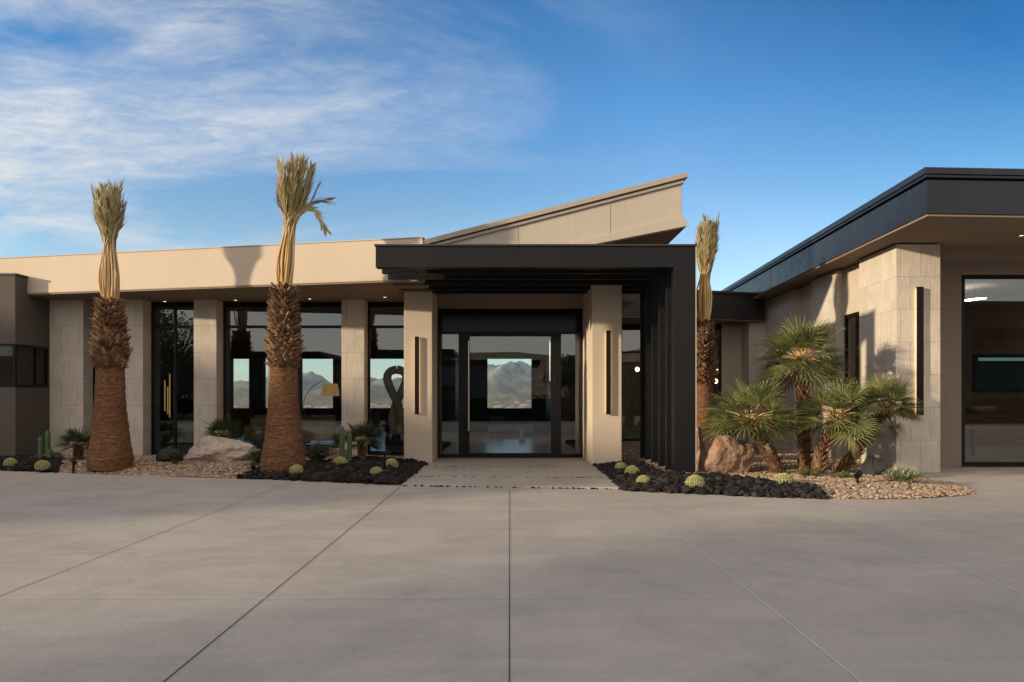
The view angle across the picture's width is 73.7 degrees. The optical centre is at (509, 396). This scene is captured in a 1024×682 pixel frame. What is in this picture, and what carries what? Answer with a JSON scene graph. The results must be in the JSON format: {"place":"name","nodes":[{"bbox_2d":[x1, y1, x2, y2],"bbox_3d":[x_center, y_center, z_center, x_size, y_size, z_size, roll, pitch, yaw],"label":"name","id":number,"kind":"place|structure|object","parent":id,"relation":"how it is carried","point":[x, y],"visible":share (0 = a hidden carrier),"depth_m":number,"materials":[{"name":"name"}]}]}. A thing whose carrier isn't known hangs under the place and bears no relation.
{"place":"outdoors","nodes":[
{"label":"outdoors","id":0,"kind":"place"},
{"bbox_2d":[234,361,530,407],"bbox_3d":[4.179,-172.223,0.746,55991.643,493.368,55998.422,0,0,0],"label":"terrain","id":1,"kind":"structure","parent":0,"point":[509,383],"depth_m":6233.39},
{"bbox_2d":[234,401,530,407],"bbox_3d":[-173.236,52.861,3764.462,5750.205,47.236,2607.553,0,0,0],"label":"town","id":2,"kind":"object","parent":1,"relation":"on","point":[331,406],"visible":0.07,"depth_m":4333.45},
{"bbox_2d":[401,458,618,488],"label":"path","id":3,"kind":"structure","parent":0,"point":[516,472],"depth_m":13.91,"materials":[{"name":"concrete"}]},
{"bbox_2d":[0,466,1023,681],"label":"driveway","id":4,"kind":"structure","parent":0,"point":[120,578],"depth_m":5.84,"materials":[{"name":"concrete"}]},
{"bbox_2d":[65,455,250,476],"bbox_3d":[-7.320,1.541,15.130,10.560,0.149,5.440,0,0,0],"label":"planting bed","id":5,"kind":"object","parent":4,"relation":"on","point":[170,467],"visible":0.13,"depth_m":14.31,"materials":[{"name":"soil"}]},
{"bbox_2d":[86,178,133,471],"bbox_3d":[-8.469,-1.560,14.489,0.901,6.245,0.898,0,0,0],"label":"date palm","id":6,"kind":"object","parent":5,"relation":"on","point":[110,446],"visible":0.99,"depth_m":14.29,"materials":[{"name":"brown plant"}]},
{"bbox_2d":[156,446,183,461],"bbox_3d":[-7.649,1.356,15.348,0.595,0.517,0.475,0,0,37],"label":"boulder","id":7,"kind":"object","parent":5,"relation":"on","point":[160,454],"visible":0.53,"depth_m":15.19,"materials":[{"name":"grey stone"}]},
{"bbox_2d":[184,436,259,461],"bbox_3d":[-6.642,1.295,15.709,1.737,0.819,1.048,0,0,0],"label":"boulder","id":8,"kind":"object","parent":5,"relation":"on","point":[213,449],"visible":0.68,"depth_m":15.38,"materials":[{"name":"beige stone"}]},
{"bbox_2d":[199,417,246,440],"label":"fan palm","id":9,"kind":"object","parent":5,"relation":"on","point":[225,425],"visible":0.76,"depth_m":16.46,"materials":[{"name":"green plant"}]},
{"bbox_2d":[326,448,346,458],"bbox_3d":[-4.123,1.440,16.348,0.573,0.426,0.604,0,0,-36],"label":"boulder","id":10,"kind":"object","parent":5,"relation":"on","point":[333,456],"visible":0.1,"depth_m":16.11,"materials":[{"name":"beige stone"}]},
{"bbox_2d":[0,455,428,484],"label":"lava rock","id":11,"kind":"object","parent":4,"relation":"on","point":[355,469],"visible":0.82,"depth_m":13.51,"materials":[{"name":"black gravel"}]},
{"bbox_2d":[3,458,17,466],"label":"barrel cactus","id":12,"kind":"object","parent":11,"relation":"on","point":[7,462],"visible":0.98,"depth_m":14.77,"materials":[{"name":"plant"}]},
{"bbox_2d":[34,460,49,469],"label":"barrel cactus","id":13,"kind":"object","parent":11,"relation":"on","point":[42,465],"visible":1,"depth_m":14.24,"materials":[{"name":"green plant"}]},
{"bbox_2d":[250,462,255,475],"bbox_3d":[-4.974,1.433,13.242,0.089,0.315,0.161,0,0,-10],"label":"path light","id":14,"kind":"object","parent":11,"relation":"on","point":[252,465],"visible":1,"depth_m":13.23,"materials":[{"name":"black metal"}]},
{"bbox_2d":[289,464,303,474],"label":"barrel cactus","id":15,"kind":"object","parent":11,"relation":"on","point":[297,468],"visible":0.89,"depth_m":13.31,"materials":[{"name":"green plant"}]},
{"bbox_2d":[304,441,337,460],"bbox_3d":[-4.243,1.234,15.170,1.002,0.502,0.975,0,0,42],"label":"desert shrub","id":16,"kind":"object","parent":11,"relation":"on","point":[321,452],"visible":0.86,"depth_m":15.08,"materials":[{"name":"green plant"}]},
{"bbox_2d":[332,456,347,463],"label":"barrel cactus","id":17,"kind":"object","parent":11,"relation":"on","point":[338,459],"visible":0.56,"depth_m":14.40,"materials":[{"name":"green plant"}]},
{"bbox_2d":[370,467,381,473],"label":"barrel cactus","id":18,"kind":"object","parent":11,"relation":"on","point":[375,470],"visible":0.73,"depth_m":13.03,"materials":[{"name":"green plant"}]},
{"bbox_2d":[379,451,389,469],"bbox_3d":[-2.471,1.335,13.539,0.200,0.510,0.120,0,0,0],"label":"path light","id":19,"kind":"object","parent":11,"relation":"on","point":[384,452],"visible":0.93,"depth_m":13.49,"materials":[{"name":"black metal"}]},
{"bbox_2d":[386,458,398,467],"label":"barrel cactus","id":20,"kind":"object","parent":11,"relation":"on","point":[393,462],"visible":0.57,"depth_m":14.24,"materials":[{"name":"green plant"}]},
{"bbox_2d":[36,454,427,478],"bbox_3d":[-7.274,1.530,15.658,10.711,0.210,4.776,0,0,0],"label":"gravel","id":21,"kind":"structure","parent":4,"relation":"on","point":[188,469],"depth_m":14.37,"materials":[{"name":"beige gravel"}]},
{"bbox_2d":[49,425,90,459],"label":"fan palm","id":22,"kind":"object","parent":21,"relation":"on","point":[73,437],"visible":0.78,"depth_m":15.89,"materials":[{"name":"green plant"}]},
{"bbox_2d":[70,458,76,472],"bbox_3d":[-9.035,1.433,14.156,0.089,0.315,0.161,0,0,-10],"label":"path light","id":23,"kind":"object","parent":21,"relation":"on","point":[73,461],"visible":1,"depth_m":14.14,"materials":[{"name":"black metal"}]},
{"bbox_2d":[164,449,185,463],"bbox_3d":[-7.255,1.306,14.812,0.468,0.353,0.478,0,0,0],"label":"desert shrub","id":24,"kind":"object","parent":21,"relation":"on","point":[174,457],"visible":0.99,"depth_m":14.77,"materials":[{"name":"green plant"}]},
{"bbox_2d":[246,450,261,464],"bbox_3d":[-5.411,1.300,14.629,0.487,0.367,0.556,0,0,0],"label":"desert shrub","id":25,"kind":"object","parent":21,"relation":"on","point":[256,457],"visible":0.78,"depth_m":14.56,"materials":[{"name":"green plant"}]},
{"bbox_2d":[403,466,619,489],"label":"lava crumbs","id":26,"kind":"object","parent":4,"relation":"on","point":[516,487],"visible":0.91,"depth_m":12.07,"materials":[{"name":"black gravel"}]},
{"bbox_2d":[0,167,1023,472],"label":"house","id":27,"kind":"structure","parent":4,"relation":"on","point":[948,239],"depth_m":17.20,"materials":[{"name":"paint"}]},
{"bbox_2d":[0,344,47,387],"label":"window","id":28,"kind":"structure","parent":27,"relation":"in","point":[20,365],"depth_m":16.70,"materials":[{"name":"black glass"}]},
{"bbox_2d":[93,305,95,405],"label":"window","id":29,"kind":"structure","parent":27,"relation":"in","point":[93,305],"depth_m":18.00,"materials":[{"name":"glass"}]},
{"bbox_2d":[164,374,173,417],"bbox_3d":[-10.455,-0.925,20.995,0.036,3.150,0.305,0,0,45],"label":"pendant lamp","id":30,"kind":"object","parent":27,"relation":"hanging from","point":[169,396],"visible":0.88,"depth_m":20.98,"materials":[{"name":"gold metal"}]},
{"bbox_2d":[151,305,193,454],"bbox_3d":[-8.795,-0.430,18.045,1.304,3.940,0.090,0,0,0],"label":"window","id":31,"kind":"structure","parent":27,"relation":"in","point":[153,326],"depth_m":18.00,"materials":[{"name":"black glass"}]},
{"bbox_2d":[163,414,242,438],"bbox_3d":[-10.600,1.015,23.650,2.400,0.850,0.900,0,0,0],"label":"sofa","id":32,"kind":"object","parent":27,"relation":"on","point":[185,425],"visible":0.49,"depth_m":23.20,"materials":[{"name":"grey fabric"}]},
{"bbox_2d":[232,358,248,408],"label":"rear window","id":33,"kind":"structure","parent":27,"relation":"in","point":[232,358],"depth_m":30.50,"materials":[{"name":"black glass"}]},
{"bbox_2d":[223,305,267,452],"bbox_3d":[-6.893,-0.430,18.045,1.309,3.940,0.090,0,0,0],"label":"window","id":34,"kind":"structure","parent":27,"relation":"in","point":[225,326],"depth_m":18.00,"materials":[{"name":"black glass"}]},
{"bbox_2d":[264,358,267,408],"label":"rear window","id":35,"kind":"structure","parent":27,"relation":"in","point":[264,358],"depth_m":30.50,"materials":[{"name":"black glass"}]},
{"bbox_2d":[244,415,341,440],"bbox_3d":[-6.950,1.015,22.250,3.100,0.850,0.900,0,0,0],"label":"sofa","id":36,"kind":"object","parent":27,"relation":"on","point":[320,428],"visible":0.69,"depth_m":21.80,"materials":[{"name":"beige fabric"}]},
{"bbox_2d":[301,358,332,408],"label":"rear window","id":37,"kind":"structure","parent":27,"relation":"in","point":[302,358],"depth_m":30.50,"materials":[{"name":"black glass"}]},
{"bbox_2d":[297,305,341,451],"bbox_3d":[-4.987,-0.430,18.045,1.309,3.940,0.090,0,0,0],"label":"window","id":38,"kind":"structure","parent":27,"relation":"in","point":[302,306],"depth_m":18.00,"materials":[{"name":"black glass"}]},
{"bbox_2d":[302,381,339,442],"bbox_3d":[-6.346,0.507,22.647,1.434,2.065,0.596,0,0,6],"label":"arc lamp","id":39,"kind":"object","parent":27,"relation":"on","point":[330,389],"visible":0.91,"depth_m":22.39,"materials":[{"name":"metal"}]},
{"bbox_2d":[368,305,403,454],"bbox_3d":[-2.820,-0.430,18.045,1.834,3.940,0.090,0,0,0],"label":"window","id":40,"kind":"structure","parent":27,"relation":"in","point":[369,306],"depth_m":18.00,"materials":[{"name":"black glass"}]},
{"bbox_2d":[370,358,403,408],"bbox_3d":[-5.400,-0.580,30.530,1.800,2.280,0.060,0,0,0],"label":"rear window","id":41,"kind":"structure","parent":27,"relation":"in","point":[370,358],"depth_m":30.50,"materials":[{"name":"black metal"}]},
{"bbox_2d":[383,366,403,450],"bbox_3d":[-3.202,0.331,19.399,0.754,2.419,0.438,0,0,0],"label":"sculpture","id":42,"kind":"object","parent":27,"relation":"on","point":[394,441],"visible":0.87,"depth_m":19.24,"materials":[{"name":"black metal"}]},
{"bbox_2d":[415,336,418,413],"bbox_3d":[-2.200,-0.499,16.254,0.100,1.854,0.088,0,0,0],"label":"wall sconce","id":43,"kind":"object","parent":27,"relation":"attached to","point":[416,374],"depth_m":16.21,"materials":[{"name":"black metal"}]},
{"bbox_2d":[487,358,531,408],"bbox_3d":[0.000,-0.580,30.530,2.040,2.280,0.060,0,0,0],"label":"rear window","id":44,"kind":"structure","parent":27,"relation":"in","point":[487,358],"depth_m":30.50,"materials":[{"name":"black glass"}]},
{"bbox_2d":[466,334,553,456],"bbox_3d":[0.010,-0.018,17.508,2.251,3.155,0.181,0,0,-2],"label":"door","id":45,"kind":"structure","parent":27,"relation":"in","point":[468,454],"depth_m":17.48,"materials":[{"name":"black glass"}]},
{"bbox_2d":[488,417,533,435],"bbox_3d":[0.050,1.170,27.000,1.800,0.740,0.800,0,0,0],"label":"daybed","id":46,"kind":"object","parent":27,"relation":"on","point":[497,426],"visible":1,"depth_m":26.62,"materials":[{"name":"fabric"}]},
{"bbox_2d":[518,429,525,439],"bbox_3d":[0.450,1.355,24.300,0.280,0.370,0.280,0,0,0],"label":"stool","id":47,"kind":"object","parent":27,"relation":"on","point":[521,434],"visible":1,"depth_m":24.21,"materials":[{"name":"white ceramic"}]},
{"bbox_2d":[606,330,610,413],"bbox_3d":[2.245,-0.544,15.504,0.100,1.905,0.088,0,0,0],"label":"wall sconce","id":48,"kind":"object","parent":27,"relation":"attached to","point":[608,371],"depth_m":15.46,"materials":[{"name":"black metal"}]},
{"bbox_2d":[622,328,639,440],"bbox_3d":[3.755,-0.400,23.545,2.290,3.900,0.090,0,0,0],"label":"window","id":49,"kind":"structure","parent":27,"relation":"in","point":[623,439],"depth_m":23.50,"materials":[{"name":"black metal"}]},
{"bbox_2d":[714,328,720,408],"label":"window","id":50,"kind":"structure","parent":27,"relation":"in","point":[719,329],"depth_m":23.50,"materials":[{"name":"black metal"}]},
{"bbox_2d":[844,312,858,436],"bbox_3d":[8.468,-0.520,16.625,0.080,3.030,1.236,0,0,3],"label":"window","id":51,"kind":"structure","parent":27,"relation":"in","point":[846,318],"depth_m":17.18,"materials":[{"name":"black metal"}]},
{"bbox_2d":[916,287,923,414],"bbox_3d":[8.562,-0.947,14.254,0.130,2.681,0.088,0,0,0],"label":"wall sconce","id":52,"kind":"object","parent":27,"relation":"attached to","point":[919,343],"depth_m":14.21,"materials":[{"name":"black metal"}]},
{"bbox_2d":[965,298,986,300],"bbox_3d":[12.246,-2.765,18.628,0.207,0.370,1.409,0,0,-20],"label":"linear light","id":53,"kind":"object","parent":27,"relation":"hanging from","point":[974,299],"visible":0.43,"depth_m":18.17,"materials":[{"name":"white"}]},
{"bbox_2d":[968,406,997,413],"bbox_3d":[14.900,0.419,21.500,0.800,0.238,0.800,0,0,0],"label":"bowl","id":54,"kind":"object","parent":27,"relation":"on","point":[982,409],"visible":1,"depth_m":21.26,"materials":[{"name":"brown wood"}]},
{"bbox_2d":[961,275,1023,465],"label":"window","id":55,"kind":"structure","parent":27,"relation":"in","point":[963,277],"depth_m":15.42,"materials":[{"name":"black glass"}]},
{"bbox_2d":[965,425,1023,454],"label":"dining table","id":56,"kind":"object","parent":27,"relation":"on","point":[972,428],"visible":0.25,"depth_m":17.96,"materials":[{"name":"grey wood"}]},
{"bbox_2d":[972,354,1023,391],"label":"television","id":57,"kind":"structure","parent":27,"relation":"attached to","point":[997,372],"depth_m":21.84,"materials":[{"name":"black glass"}]},
{"bbox_2d":[374,244,696,472],"bbox_3d":[0.500,-0.660,15.230,6.180,4.520,4.320,0,0,0],"label":"entry canopy","id":58,"kind":"object","parent":4,"relation":"on","point":[660,279],"visible":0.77,"depth_m":13.15,"materials":[{"name":"black metal"}]},
{"bbox_2d":[592,459,828,499],"bbox_3d":[3.462,1.504,13.066,3.210,0.314,5.003,0,0,0],"label":"lava rock","id":59,"kind":"object","parent":4,"relation":"on","point":[671,481],"visible":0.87,"depth_m":11.47,"materials":[{"name":"black gravel"}]},
{"bbox_2d":[614,462,626,468],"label":"barrel cactus","id":60,"kind":"object","parent":59,"relation":"on","point":[620,465],"visible":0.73,"depth_m":14.11,"materials":[{"name":"green plant"}]},
{"bbox_2d":[625,465,639,473],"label":"barrel cactus","id":61,"kind":"object","parent":59,"relation":"on","point":[632,469],"visible":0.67,"depth_m":13.04,"materials":[{"name":"green plant"}]},
{"bbox_2d":[636,475,649,482],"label":"barrel cactus","id":62,"kind":"object","parent":59,"relation":"on","point":[644,478],"visible":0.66,"depth_m":11.82,"materials":[{"name":"plant"}]},
{"bbox_2d":[685,475,704,486],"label":"barrel cactus","id":63,"kind":"object","parent":59,"relation":"on","point":[692,480],"visible":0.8,"depth_m":11.37,"materials":[{"name":"yellow plant"}]},
{"bbox_2d":[622,442,973,498],"bbox_3d":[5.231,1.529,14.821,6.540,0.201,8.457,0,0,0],"label":"gravel","id":64,"kind":"structure","parent":4,"relation":"on","point":[828,482],"depth_m":11.77,"materials":[{"name":"beige gravel"}]},
{"bbox_2d":[694,210,719,462],"bbox_3d":[4.383,-1.322,15.357,0.774,5.769,0.747,0,0,0],"label":"date palm","id":65,"kind":"object","parent":64,"relation":"on","point":[706,241],"visible":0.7,"depth_m":15.18,"materials":[{"name":"brown plant"}]},
{"bbox_2d":[696,427,758,472],"bbox_3d":[4.315,1.253,13.471,1.164,1.302,0.802,0,0,0],"label":"boulder","id":66,"kind":"object","parent":64,"relation":"on","point":[726,453],"visible":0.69,"depth_m":13.21,"materials":[{"name":"beige stone"}]},
{"bbox_2d":[696,378,807,472],"bbox_3d":[4.603,0.603,12.967,2.062,1.970,2.236,0,0,0],"label":"fan palm","id":67,"kind":"object","parent":64,"relation":"on","point":[748,400],"visible":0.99,"depth_m":12.80,"materials":[{"name":"green plant"}]},
{"bbox_2d":[748,313,855,469],"bbox_3d":[5.894,-0.082,13.762,2.295,3.210,2.187,0,0,0],"label":"fan palm","id":68,"kind":"object","parent":64,"relation":"on","point":[804,365],"visible":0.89,"depth_m":13.65,"materials":[{"name":"green plant"}]},
{"bbox_2d":[794,466,820,475],"bbox_3d":[5.502,1.394,12.588,0.521,0.242,0.515,0,0,0],"label":"ground plant","id":69,"kind":"object","parent":64,"relation":"on","point":[807,472],"visible":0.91,"depth_m":12.54,"materials":[{"name":"green plant"}]},
{"bbox_2d":[790,375,886,473],"bbox_3d":[6.141,0.561,12.833,1.749,1.964,1.826,0,0,44],"label":"fan palm","id":70,"kind":"object","parent":64,"relation":"on","point":[840,399],"visible":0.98,"depth_m":12.65,"materials":[{"name":"green plant"}]},
{"bbox_2d":[832,470,853,477],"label":"ground plant","id":71,"kind":"object","parent":64,"relation":"on","point":[843,474],"visible":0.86,"depth_m":12.36,"materials":[{"name":"green plant"}]},
{"bbox_2d":[854,470,862,483],"bbox_3d":[5.938,1.423,11.618,0.089,0.335,0.161,0,0,-10],"label":"path light","id":72,"kind":"object","parent":64,"relation":"on","point":[858,474],"visible":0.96,"depth_m":11.60,"materials":[{"name":"black metal"}]},
{"bbox_2d":[860,456,886,475],"bbox_3d":[6.892,1.384,12.964,0.318,0.523,0.449,0,0,-28],"label":"boulder","id":73,"kind":"object","parent":64,"relation":"on","point":[873,466],"visible":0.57,"depth_m":12.87,"materials":[{"name":"grey stone"}]},
{"bbox_2d":[832,371,928,472],"bbox_3d":[7.270,0.541,13.268,1.508,2.087,1.580,0,0,-41],"label":"fan palm","id":74,"kind":"object","parent":64,"relation":"on","point":[888,389],"visible":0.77,"depth_m":13.19,"materials":[{"name":"green plant"}]},
{"bbox_2d":[882,465,925,481],"bbox_3d":[6.817,1.367,11.829,0.690,0.354,0.679,0,0,37],"label":"desert shrub","id":75,"kind":"object","parent":64,"relation":"on","point":[898,474],"visible":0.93,"depth_m":11.77,"materials":[{"name":"green plant"}]},
{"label":"planting bed","id":76,"kind":"structure","parent":4,"relation":"on","visible":0},
{"bbox_2d":[771,473,794,483],"bbox_3d":[4.631,1.431,11.563,0.440,0.280,0.496,-5,-3,36],"label":"barrel cactus","id":77,"kind":"object","parent":76,"relation":"on","point":[779,478],"visible":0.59,"depth_m":11.45,"materials":[{"name":"plant"}]},
{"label":"planting bed","id":78,"kind":"structure","parent":4,"relation":"on","visible":0},
{"bbox_2d":[38,430,52,457],"bbox_3d":[-10.727,1.140,15.799,0.330,0.720,0.148,0,0,0],"label":"column cactus","id":79,"kind":"object","parent":78,"relation":"on","point":[48,452],"depth_m":15.78,"materials":[{"name":"green plant"}]},
{"bbox_2d":[53,451,63,457],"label":"barrel cactus","id":80,"kind":"object","parent":78,"relation":"on","point":[56,455],"visible":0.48,"depth_m":15.97,"materials":[{"name":"green plant"}]},
{"bbox_2d":[260,152,336,471],"bbox_3d":[-4.255,-1.704,13.892,1.587,6.532,0.990,0,0,0],"label":"date palm","id":81,"kind":"object","parent":78,"relation":"on","point":[283,447],"visible":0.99,"depth_m":13.68,"materials":[{"name":"brown plant"}]},
{"bbox_2d":[339,426,351,460],"bbox_3d":[-3.648,1.075,15.209,0.275,0.850,0.114,0,0,-12],"label":"column cactus","id":82,"kind":"object","parent":78,"relation":"on","point":[342,441],"depth_m":15.17,"materials":[{"name":"green plant"}]},
{"bbox_2d":[335,420,387,459],"bbox_3d":[-3.416,1.004,15.590,1.320,0.992,1.298,0,0,0],"label":"fan palm","id":83,"kind":"object","parent":78,"relation":"on","point":[364,431],"visible":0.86,"depth_m":15.51,"materials":[{"name":"green plant"}]},
{"bbox_2d":[0,0,1023,383],"label":"sky","id":84,"kind":"structure","parent":0,"point":[427,119],"materials":[{"name":"blue"}]}
]}

